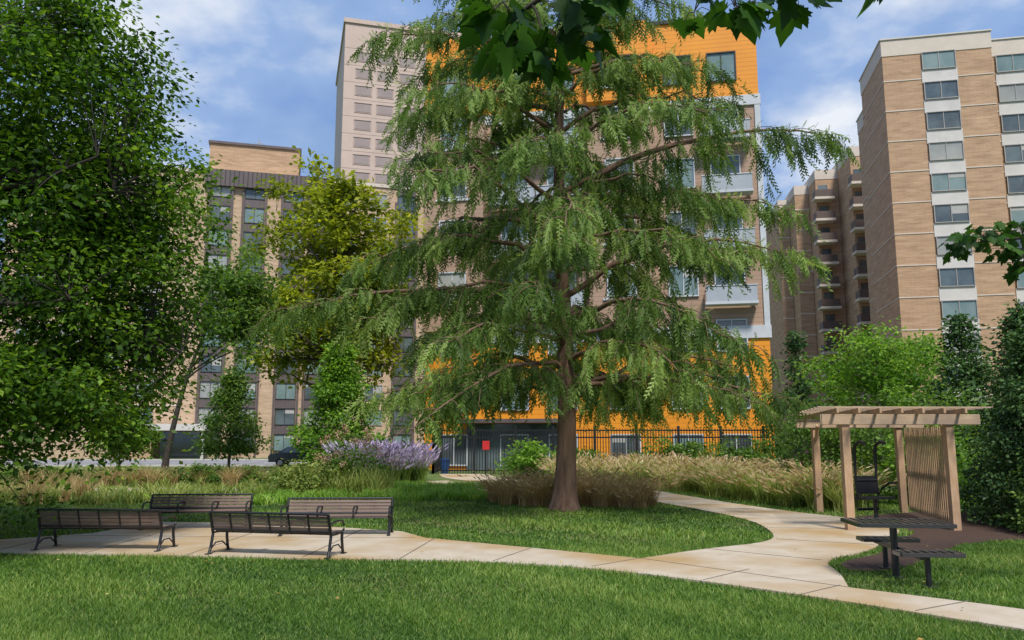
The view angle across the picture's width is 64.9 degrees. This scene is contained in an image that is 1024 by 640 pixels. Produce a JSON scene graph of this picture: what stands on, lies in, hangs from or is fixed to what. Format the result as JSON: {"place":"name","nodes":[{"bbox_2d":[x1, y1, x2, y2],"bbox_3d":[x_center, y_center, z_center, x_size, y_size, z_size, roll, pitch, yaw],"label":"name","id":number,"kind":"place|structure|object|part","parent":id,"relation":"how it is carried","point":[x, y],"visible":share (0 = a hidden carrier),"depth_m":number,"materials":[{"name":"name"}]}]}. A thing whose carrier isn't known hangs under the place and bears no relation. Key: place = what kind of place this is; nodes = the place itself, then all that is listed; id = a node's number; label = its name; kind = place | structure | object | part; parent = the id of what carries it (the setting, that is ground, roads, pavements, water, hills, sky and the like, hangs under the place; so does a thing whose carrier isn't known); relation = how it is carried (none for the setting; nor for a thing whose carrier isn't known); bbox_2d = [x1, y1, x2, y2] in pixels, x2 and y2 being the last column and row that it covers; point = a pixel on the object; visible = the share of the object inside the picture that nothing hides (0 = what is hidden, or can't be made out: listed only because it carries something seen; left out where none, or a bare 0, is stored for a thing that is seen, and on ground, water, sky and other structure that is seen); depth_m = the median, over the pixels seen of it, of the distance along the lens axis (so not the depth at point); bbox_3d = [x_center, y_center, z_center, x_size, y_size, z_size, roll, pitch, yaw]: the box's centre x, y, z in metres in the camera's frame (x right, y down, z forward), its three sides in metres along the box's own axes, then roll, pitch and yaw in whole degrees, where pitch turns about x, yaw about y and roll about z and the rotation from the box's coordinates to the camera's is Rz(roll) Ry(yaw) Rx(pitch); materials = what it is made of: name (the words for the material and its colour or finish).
{"place":"outdoors","nodes":[
{"label":"outdoors","id":0,"kind":"place"},
{"bbox_2d":[42,176,423,424],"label":"window glass","id":1,"kind":"object","parent":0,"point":[226,191],"visible":0.07,"depth_m":92.63,"materials":[{"name":"glass"}]},
{"bbox_2d":[90,480,454,490],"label":"garden path","id":2,"kind":"structure","parent":0,"point":[313,486],"depth_m":36.65,"materials":[{"name":"concrete"}]},
{"bbox_2d":[334,17,460,186],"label":"beige office tower","id":3,"kind":"structure","parent":0,"point":[364,115],"depth_m":159.77,"materials":[{"name":"brown concrete"}]},
{"bbox_2d":[354,53,425,186],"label":"window glass","id":4,"kind":"structure","parent":3,"relation":"in","point":[359,90],"depth_m":159.37,"materials":[{"name":"grey glass"}]},
{"bbox_2d":[4,459,882,464],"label":"asphalt street","id":5,"kind":"structure","parent":0,"point":[191,462],"depth_m":71.08,"materials":[{"name":"asphalt"}]},
{"bbox_2d":[7,459,870,466],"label":"street kerb","id":6,"kind":"structure","parent":5,"relation":"on","point":[158,465],"depth_m":60.85,"materials":[{"name":"concrete"}]},
{"bbox_2d":[0,474,1023,630],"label":"concrete path","id":7,"kind":"structure","parent":0,"point":[798,528],"depth_m":13.76,"materials":[{"name":"concrete"}]},
{"bbox_2d":[30,508,177,551],"bbox_3d":[-7.149,3.672,14.222,2.270,0.715,0.741,-1,-9,4],"label":"park bench","id":8,"kind":"object","parent":7,"relation":"on","point":[120,522],"visible":0.98,"depth_m":13.99,"materials":[{"name":"black metal"}]},
{"bbox_2d":[141,493,253,525],"bbox_3d":[-6.849,4.174,17.565,2.220,0.715,0.741,1,-9,-6],"label":"park bench","id":9,"kind":"object","parent":7,"relation":"on","point":[170,503],"visible":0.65,"depth_m":17.80,"materials":[{"name":"wood"}]},
{"bbox_2d":[204,511,346,558],"bbox_3d":[-3.948,3.568,13.529,2.220,0.715,0.741,-2,-9,13],"label":"park bench","id":10,"kind":"object","parent":7,"relation":"on","point":[267,528],"visible":1,"depth_m":13.32,"materials":[{"name":"wood"}]},
{"bbox_2d":[278,497,393,535],"bbox_3d":[-3.550,3.996,16.379,2.220,0.715,0.741,0,-9,-2],"label":"park bench","id":11,"kind":"object","parent":7,"relation":"on","point":[358,508],"visible":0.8,"depth_m":16.64,"materials":[{"name":"wood"}]},
{"bbox_2d":[0,499,968,610],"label":"path joints","id":12,"kind":"object","parent":7,"relation":"in","point":[531,547],"visible":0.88,"depth_m":13.73,"materials":[{"name":"concrete"}]},
{"bbox_2d":[57,537,987,639],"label":"fallen leaves","id":13,"kind":"object","parent":7,"relation":"on","point":[337,597],"visible":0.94,"depth_m":10.67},
{"bbox_2d":[852,440,897,522],"bbox_3d":[8.204,3.714,18.392,0.970,1.917,0.900,2,-9,-15],"label":"exercise machine","id":14,"kind":"object","parent":7,"relation":"on","point":[866,484],"visible":0.86,"depth_m":18.53,"materials":[{"name":"black metal"}]},
{"bbox_2d":[0,419,1023,639],"bbox_3d":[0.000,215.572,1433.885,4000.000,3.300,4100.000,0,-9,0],"label":"ground","id":15,"kind":"structure","parent":0,"point":[436,476],"depth_m":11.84,"materials":[{"name":"plant"}]},
{"bbox_2d":[0,462,104,485],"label":"boxwood hedge","id":16,"kind":"object","parent":15,"relation":"on","point":[10,476],"visible":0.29,"depth_m":34.69,"materials":[{"name":"green plant"}]},
{"bbox_2d":[0,467,105,504],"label":"tan grass","id":17,"kind":"structure","parent":15,"relation":"on","point":[79,484],"depth_m":25.47,"materials":[{"name":"plant"}]},
{"bbox_2d":[81,410,162,466],"bbox_3d":[-17.514,5.693,36.526,3.564,3.389,3.412,8,-11,-41],"label":"maple sapling","id":18,"kind":"object","parent":15,"relation":"on","point":[117,457],"visible":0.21,"depth_m":36.41,"materials":[{"name":"green plant"}]},
{"bbox_2d":[0,0,253,537],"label":"elm tree","id":19,"kind":"object","parent":15,"relation":"on","point":[79,251],"visible":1,"depth_m":14.90,"materials":[{"name":"green plant"}]},
{"bbox_2d":[0,478,277,506],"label":"meadow plants","id":20,"kind":"object","parent":15,"relation":"on","point":[122,494],"visible":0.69,"depth_m":25.74,"materials":[{"name":"plant"}]},
{"bbox_2d":[123,432,155,458],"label":"entrance wall","id":21,"kind":"structure","parent":15,"relation":"on","point":[147,454],"depth_m":85.07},
{"bbox_2d":[0,463,333,486],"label":"meadow plants","id":22,"kind":"object","parent":15,"relation":"on","point":[198,480],"visible":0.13,"depth_m":34.53,"materials":[{"name":"plant"}]},
{"bbox_2d":[159,432,199,457],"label":"entrance doors","id":23,"kind":"structure","parent":15,"relation":"on","point":[181,440],"depth_m":88.69,"materials":[{"name":"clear glass"}]},
{"bbox_2d":[123,460,286,485],"bbox_3d":[-13.177,6.679,34.898,7.409,1.191,1.739,0,-9,0],"label":"boxwood hedge","id":24,"kind":"object","parent":15,"relation":"on","point":[214,477],"visible":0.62,"depth_m":34.72,"materials":[{"name":"green plant"}]},
{"bbox_2d":[0,169,424,458],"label":"walls","id":25,"kind":"structure","parent":15,"relation":"on","point":[265,396],"depth_m":92.33,"materials":[{"name":"beige brick"}]},
{"bbox_2d":[0,195,184,431],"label":"floor bands","id":26,"kind":"object","parent":25,"relation":"attached to","point":[123,324],"visible":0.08,"depth_m":88.92,"materials":[{"name":"concrete"}]},
{"bbox_2d":[151,424,208,430],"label":"entrance canopy","id":27,"kind":"object","parent":25,"relation":"attached to","point":[164,427],"visible":0.29,"depth_m":86.17,"materials":[{"name":"metal"}]},
{"bbox_2d":[17,206,381,437],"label":"window blinds","id":28,"kind":"object","parent":25,"relation":"attached to","point":[289,411],"depth_m":92.47,"materials":[{"name":"fabric"}]},
{"bbox_2d":[16,177,423,424],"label":"windows","id":29,"kind":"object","parent":25,"relation":"attached to","point":[365,342],"visible":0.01,"depth_m":95.19,"materials":[{"name":"glass"}]},
{"bbox_2d":[205,168,328,191],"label":"dark cornice","id":30,"kind":"structure","parent":25,"relation":"attached to","point":[264,176],"depth_m":94.64,"materials":[{"name":"metal"}]},
{"bbox_2d":[207,168,326,190],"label":"cornice ribs","id":31,"kind":"object","parent":30,"relation":"attached to","point":[252,179],"visible":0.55,"depth_m":94.54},
{"bbox_2d":[141,166,423,189],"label":"roof coping","id":32,"kind":"object","parent":25,"relation":"on","point":[368,184],"visible":0.07,"depth_m":98.93,"materials":[{"name":"stone"}]},
{"bbox_2d":[209,143,299,175],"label":"penthouse","id":33,"kind":"object","parent":32,"relation":"on","point":[255,159],"visible":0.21,"depth_m":98.63,"materials":[{"name":"brown brick"}]},
{"bbox_2d":[209,140,301,175],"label":"penthouse coping","id":34,"kind":"object","parent":33,"relation":"on","point":[254,145],"visible":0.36,"depth_m":98.78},
{"bbox_2d":[194,188,417,457],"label":"pilasters","id":35,"kind":"object","parent":25,"relation":"attached to","point":[223,365],"visible":0.19,"depth_m":93.17,"materials":[{"name":"brick"}]},
{"bbox_2d":[197,186,415,450],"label":"window frames","id":36,"kind":"structure","parent":25,"relation":"attached to","point":[281,348],"depth_m":93.23,"materials":[{"name":"metal"}]},
{"bbox_2d":[15,178,414,449],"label":"window glass","id":37,"kind":"object","parent":36,"relation":"in","point":[279,413],"visible":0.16,"depth_m":94.66,"materials":[{"name":"glass"}]},
{"bbox_2d":[198,186,415,433],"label":"windows","id":38,"kind":"structure","parent":25,"relation":"attached to","point":[279,429],"depth_m":93.52,"materials":[{"name":"glass"}]},
{"bbox_2d":[161,230,297,469],"bbox_3d":[-13.152,1.724,38.545,6.645,11.882,5.795,0,-9,0],"label":"linden tree","id":39,"kind":"object","parent":15,"relation":"on","point":[246,313],"visible":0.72,"depth_m":38.01,"materials":[{"name":"green plant"}]},
{"bbox_2d":[182,362,278,468],"bbox_3d":[-15.519,5.448,44.690,4.612,6.302,4.556,-5,-10,29],"label":"pear tree","id":40,"kind":"object","parent":15,"relation":"on","point":[230,397],"visible":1,"depth_m":44.26,"materials":[{"name":"green plant"}]},
{"bbox_2d":[268,446,306,466],"bbox_3d":[-15.600,10.099,59.662,4.500,1.495,1.880,1,-9,-4],"label":"parked car","id":41,"kind":"object","parent":15,"relation":"on","point":[285,455],"visible":0.43,"depth_m":58.73,"materials":[{"name":"paint"}]},
{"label":"side windows","id":42,"kind":"part","parent":41,"relation":"part of","materials":[{"name":"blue glass"}]},
{"bbox_2d":[256,458,344,494],"bbox_3d":[-7.351,5.637,28.406,3.011,1.554,2.680,0,-9,0],"label":"hydrangea shrub","id":43,"kind":"object","parent":15,"relation":"on","point":[301,480],"visible":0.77,"depth_m":28.07,"materials":[{"name":"green plant"}]},
{"bbox_2d":[232,145,430,429],"bbox_3d":[-11.207,-0.800,51.171,12.685,20.590,11.030,0,-9,0],"label":"sycamore tree","id":44,"kind":"object","parent":15,"relation":"on","point":[340,231],"visible":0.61,"depth_m":49.72,"materials":[{"name":"green plant"}]},
{"bbox_2d":[285,335,394,469],"bbox_3d":[-8.334,4.309,39.879,5.404,7.127,4.844,0,-9,0],"label":"ginkgo tree","id":45,"kind":"object","parent":15,"relation":"on","point":[339,389],"visible":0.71,"depth_m":39.28,"materials":[{"name":"green plant"}]},
{"bbox_2d":[312,429,390,490],"bbox_3d":[-5.917,5.223,29.694,2.992,2.490,2.173,0,-9,0],"label":"hydrangea shrub","id":46,"kind":"object","parent":15,"relation":"on","point":[335,463],"visible":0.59,"depth_m":29.47,"materials":[{"name":"green plant"}]},
{"bbox_2d":[312,421,384,469],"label":"hydrangea blooms","id":47,"kind":"object","parent":46,"relation":"attached to","point":[355,440],"visible":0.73,"depth_m":29.70,"materials":[{"name":"plant"}]},
{"bbox_2d":[315,461,403,495],"bbox_3d":[-5.665,5.736,29.165,3.420,1.117,4.258,4,-9,-24],"label":"perennial border","id":48,"kind":"object","parent":15,"relation":"on","point":[357,482],"visible":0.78,"depth_m":28.42,"materials":[{"name":"plant"}]},
{"bbox_2d":[239,479,500,505],"bbox_3d":[-4.225,6.109,29.206,11.039,0.392,8.735,3,-9,-18],"label":"perennial border","id":49,"kind":"object","parent":15,"relation":"on","point":[427,490],"visible":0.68,"depth_m":26.46,"materials":[{"name":"plant"}]},
{"bbox_2d":[322,437,448,483],"bbox_3d":[-5.581,6.379,36.616,6.283,2.058,6.230,3,-9,-22],"label":"lavender bush","id":50,"kind":"object","parent":15,"relation":"on","point":[411,459],"visible":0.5,"depth_m":35.30,"materials":[{"name":"purple plant"}]},
{"bbox_2d":[440,458,448,472],"bbox_3d":[-4.000,8.651,47.846,0.615,0.900,0.617,0,-9,0],"label":"trash can","id":51,"kind":"object","parent":15,"relation":"on","point":[444,462],"visible":0.72,"depth_m":47.63,"materials":[{"name":"blue plastic"}]},
{"bbox_2d":[482,441,488,472],"bbox_3d":[-1.500,7.921,46.353,0.400,1.900,0.070,0,-9,0],"label":"red sign","id":52,"kind":"object","parent":15,"relation":"on","point":[485,445],"visible":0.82,"depth_m":46.40,"materials":[{"name":"metal"}]},
{"bbox_2d":[467,424,556,469],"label":"ground glazing","id":53,"kind":"structure","parent":15,"relation":"on","point":[511,426],"depth_m":52.66,"materials":[{"name":"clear glass"}]},
{"bbox_2d":[494,437,555,478],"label":"holly shrub","id":54,"kind":"object","parent":15,"relation":"on","point":[528,454],"visible":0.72,"depth_m":40.97,"materials":[{"name":"green plant"}]},
{"bbox_2d":[235,0,861,511],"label":"bald cypress tree","id":55,"kind":"object","parent":15,"relation":"on","point":[619,200],"visible":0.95,"depth_m":21.93,"materials":[{"name":"green plant"}]},
{"bbox_2d":[456,464,689,509],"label":"switch grass","id":56,"kind":"structure","parent":15,"relation":"on","point":[605,491],"depth_m":23.69,"materials":[{"name":"plant"}]},
{"bbox_2d":[551,446,606,460],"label":"holly shrub","id":57,"kind":"object","parent":15,"relation":"on","point":[590,451],"visible":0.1,"depth_m":43.14,"materials":[{"name":"green plant"}]},
{"bbox_2d":[424,338,774,469],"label":"walls","id":58,"kind":"structure","parent":15,"relation":"on","point":[538,413],"depth_m":51.08,"materials":[{"name":"orange"}]},
{"bbox_2d":[438,102,751,465],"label":"windows","id":59,"kind":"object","parent":58,"relation":"on","point":[607,296],"visible":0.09,"depth_m":52.60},
{"bbox_2d":[440,273,464,298],"bbox_3d":[-4.017,-2.202,54.025,1.750,1.900,0.010,-2,-9,11],"label":"window glass","id":60,"kind":"object","parent":59,"relation":"in","point":[447,279],"visible":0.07,"depth_m":54.11,"materials":[{"name":"glass"}]},
{"bbox_2d":[440,52,750,464],"bbox_3d":[4.948,-4.177,52.991,19.850,27.100,0.910,-2,-9,11],"label":"window glass","id":61,"kind":"object","parent":59,"relation":"attached to","point":[734,322],"visible":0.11,"depth_m":52.45,"materials":[{"name":"glass"}]},
{"bbox_2d":[424,93,771,343],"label":"trim bands","id":62,"kind":"object","parent":58,"relation":"on","point":[763,331],"depth_m":52.39,"materials":[{"name":"paint"}]},
{"bbox_2d":[486,105,764,330],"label":"walls","id":63,"kind":"structure","parent":62,"relation":"on","point":[753,314],"depth_m":52.16,"materials":[{"name":"brown"}]},
{"bbox_2d":[421,114,654,333],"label":"bay walls","id":64,"kind":"structure","parent":63,"relation":"attached to","point":[599,294],"depth_m":53.90,"materials":[{"name":"brown"}]},
{"bbox_2d":[436,85,632,300],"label":"sill trim","id":65,"kind":"structure","parent":64,"relation":"attached to","point":[466,199],"depth_m":54.68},
{"bbox_2d":[425,20,648,114],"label":"bay tops","id":66,"kind":"object","parent":64,"relation":"attached to","point":[639,49],"visible":0.07,"depth_m":54.15,"materials":[{"name":"orange"}]},
{"bbox_2d":[489,119,757,305],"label":"balcony panels","id":67,"kind":"object","parent":64,"relation":"attached to","point":[719,293],"visible":0.22,"depth_m":51.07,"materials":[{"name":"glass"}]},
{"bbox_2d":[489,118,757,286],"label":"balcony rails","id":68,"kind":"object","parent":67,"relation":"on","point":[705,230],"visible":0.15,"depth_m":51.27,"materials":[{"name":"metal"}]},
{"bbox_2d":[491,134,758,310],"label":"balcony slabs","id":69,"kind":"structure","parent":63,"relation":"attached to","point":[748,191],"depth_m":51.08,"materials":[{"name":"concrete"}]},
{"bbox_2d":[754,104,770,324],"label":"trim posts","id":70,"kind":"object","parent":63,"relation":"attached to","point":[762,236],"depth_m":51.39,"materials":[{"name":"paint"}]},
{"bbox_2d":[432,426,786,473],"bbox_3d":[4.536,7.552,46.757,21.800,2.750,6.098,-3,-9,20],"label":"metal fence","id":71,"kind":"object","parent":15,"relation":"on","point":[436,467],"visible":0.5,"depth_m":46.69,"materials":[{"name":"metal"}]},
{"bbox_2d":[534,450,762,486],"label":"fountain grass","id":72,"kind":"structure","parent":15,"relation":"on","point":[628,462],"depth_m":35.52,"materials":[{"name":"plant"}]},
{"bbox_2d":[457,0,882,90],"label":"maple tree","id":73,"kind":"object","parent":15,"relation":"on","point":[519,43],"visible":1,"depth_m":3.66,"materials":[{"name":"green plant"}]},
{"bbox_2d":[627,435,715,462],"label":"yew hedge","id":74,"kind":"object","parent":15,"relation":"on","point":[689,449],"visible":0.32,"depth_m":43.21,"materials":[{"name":"green plant"}]},
{"bbox_2d":[695,434,790,466],"bbox_3d":[12.330,7.194,42.504,5.391,2.409,3.445,0,-9,0],"label":"yew hedge","id":75,"kind":"object","parent":15,"relation":"on","point":[748,453],"visible":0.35,"depth_m":42.35,"materials":[{"name":"green plant"}]},
{"bbox_2d":[641,454,909,512],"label":"fountain grass","id":76,"kind":"structure","parent":15,"relation":"on","point":[757,481],"depth_m":25.61,"materials":[{"name":"plant"}]},
{"bbox_2d":[766,329,834,463],"bbox_3d":[15.504,4.479,43.663,3.632,8.093,3.491,0,-9,0],"label":"spruce tree","id":77,"kind":"object","parent":15,"relation":"on","point":[793,345],"visible":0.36,"depth_m":43.90,"materials":[{"name":"green plant"}]},
{"bbox_2d":[766,156,877,455],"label":"walls","id":78,"kind":"structure","parent":15,"relation":"on","point":[796,306],"depth_m":107.97,"materials":[{"name":"brown brick"}]},
{"bbox_2d":[778,209,817,443],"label":"floor bands","id":79,"kind":"object","parent":78,"relation":"attached to","point":[800,292],"visible":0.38,"depth_m":109.95,"materials":[{"name":"concrete"}]},
{"bbox_2d":[766,146,858,226],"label":"parapet","id":80,"kind":"structure","parent":78,"relation":"on","point":[832,173],"depth_m":108.15,"materials":[{"name":"concrete"}]},
{"bbox_2d":[812,181,873,446],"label":"balcony slabs","id":81,"kind":"structure","parent":78,"relation":"attached to","point":[826,199],"depth_m":102.56,"materials":[{"name":"concrete"}]},
{"bbox_2d":[812,173,875,443],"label":"balcony rails","id":82,"kind":"object","parent":81,"relation":"attached to","point":[834,257],"visible":0.38,"depth_m":102.42,"materials":[{"name":"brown metal"}]},
{"bbox_2d":[818,169,877,435],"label":"balcony doors","id":83,"kind":"structure","parent":78,"relation":"attached to","point":[830,295],"depth_m":103.84,"materials":[{"name":"glass"}]},
{"bbox_2d":[753,385,924,495],"bbox_3d":[11.297,4.197,27.743,5.806,3.878,4.570,0,-9,0],"label":"viburnum shrub","id":84,"kind":"object","parent":15,"relation":"on","point":[833,442],"visible":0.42,"depth_m":27.27,"materials":[{"name":"green plant"}]},
{"bbox_2d":[788,315,996,479],"bbox_3d":[17.573,3.736,38.301,8.444,7.792,7.611,0,-9,0],"label":"locust tree","id":85,"kind":"object","parent":15,"relation":"on","point":[894,368],"visible":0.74,"depth_m":37.22,"materials":[{"name":"green plant"}]},
{"bbox_2d":[840,518,965,588],"bbox_3d":[5.425,3.229,11.346,1.290,0.783,1.940,-1,-9,6],"label":"picnic table","id":86,"kind":"object","parent":15,"relation":"on","point":[893,538],"visible":0.97,"depth_m":11.18,"materials":[{"name":"metal"}]},
{"bbox_2d":[873,425,984,504],"bbox_3d":[12.713,4.284,23.917,3.725,2.772,3.357,0,-9,0],"label":"viburnum shrub","id":87,"kind":"object","parent":15,"relation":"on","point":[892,466],"visible":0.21,"depth_m":23.94,"materials":[{"name":"green plant"}]},
{"bbox_2d":[840,510,1023,570],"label":"mulch bed","id":88,"kind":"object","parent":15,"relation":"on","point":[943,539],"visible":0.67,"depth_m":15.91,"materials":[{"name":"soil"}]},
{"bbox_2d":[791,406,990,530],"bbox_3d":[8.917,3.514,19.436,3.652,2.622,6.324,-2,-9,13],"label":"wooden pergola","id":89,"kind":"object","parent":88,"relation":"on","point":[845,419],"visible":0.94,"depth_m":18.00,"materials":[{"name":"brown wood"}]},
{"bbox_2d":[945,298,1023,516],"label":"arborvitae","id":90,"kind":"object","parent":88,"relation":"on","point":[1014,319],"visible":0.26,"depth_m":20.70,"materials":[{"name":"green plant"}]},
{"bbox_2d":[960,322,1023,527],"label":"arborvitae","id":91,"kind":"object","parent":88,"relation":"on","point":[1004,442],"visible":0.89,"depth_m":18.27,"materials":[{"name":"green plant"}]},
{"bbox_2d":[993,459,1023,532],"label":"arborvitae","id":92,"kind":"object","parent":88,"relation":"on","point":[1018,526],"visible":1,"depth_m":16.64,"materials":[{"name":"green plant"}]},
{"bbox_2d":[860,380,1015,497],"bbox_3d":[14.298,3.989,26.808,5.751,3.975,4.647,0,-9,0],"label":"viburnum shrub","id":93,"kind":"object","parent":15,"relation":"on","point":[956,428],"visible":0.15,"depth_m":26.69,"materials":[{"name":"green plant"}]},
{"bbox_2d":[856,29,1023,457],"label":"brick residential tower","id":94,"kind":"structure","parent":15,"relation":"on","point":[940,124],"depth_m":72.36,"materials":[{"name":"brick"}]},
{"bbox_2d":[921,59,1016,336],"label":"window backs","id":95,"kind":"structure","parent":94,"relation":"in","point":[921,59],"depth_m":72.40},
{"bbox_2d":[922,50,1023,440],"bbox_3d":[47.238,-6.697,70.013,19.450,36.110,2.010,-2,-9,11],"label":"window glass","id":96,"kind":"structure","parent":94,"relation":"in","point":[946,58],"depth_m":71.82,"materials":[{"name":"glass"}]},
{"bbox_2d":[925,80,1023,382],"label":"window glass","id":97,"kind":"structure","parent":94,"relation":"in","point":[965,276],"depth_m":72.38,"materials":[{"name":"glass"}]},
{"bbox_2d":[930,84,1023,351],"bbox_3d":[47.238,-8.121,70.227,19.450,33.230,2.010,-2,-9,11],"label":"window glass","id":98,"kind":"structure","parent":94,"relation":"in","point":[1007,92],"depth_m":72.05,"materials":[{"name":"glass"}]},
{"bbox_2d":[916,311,1000,489],"bbox_3d":[16.804,2.982,29.739,3.868,6.893,4.373,-6,-11,37],"label":"spruce tree","id":99,"kind":"object","parent":15,"relation":"on","point":[969,377],"visible":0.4,"depth_m":29.88,"materials":[{"name":"green plant"}]},
{"bbox_2d":[936,220,1023,354],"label":"maple tree","id":100,"kind":"object","parent":15,"relation":"on","point":[1011,251],"visible":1,"depth_m":10.29,"materials":[{"name":"green plant"}]},
{"bbox_2d":[0,0,1023,280],"label":"sky","id":101,"kind":"structure","parent":0,"point":[266,70],"materials":[{"name":"blue"}]},
{"bbox_2d":[441,159,696,442],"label":"window blinds","id":102,"kind":"object","parent":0,"point":[616,440],"depth_m":51.91,"materials":[{"name":"fabric"}]},
{"bbox_2d":[486,24,757,114],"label":"walls","id":103,"kind":"structure","parent":0,"point":[723,39],"depth_m":53.89,"materials":[{"name":"orange"}]},
{"bbox_2d":[441,51,736,97],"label":"window frames","id":104,"kind":"structure","parent":103,"relation":"attached to","point":[735,79],"depth_m":53.65,"materials":[{"name":"metal"}]},
{"bbox_2d":[651,19,705,25],"bbox_3d":[6.688,-18.895,63.563,22.740,0.250,16.220,-2,-9,11],"label":"roof coping","id":105,"kind":"object","parent":103,"relation":"on","point":[661,22],"depth_m":54.72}
]}

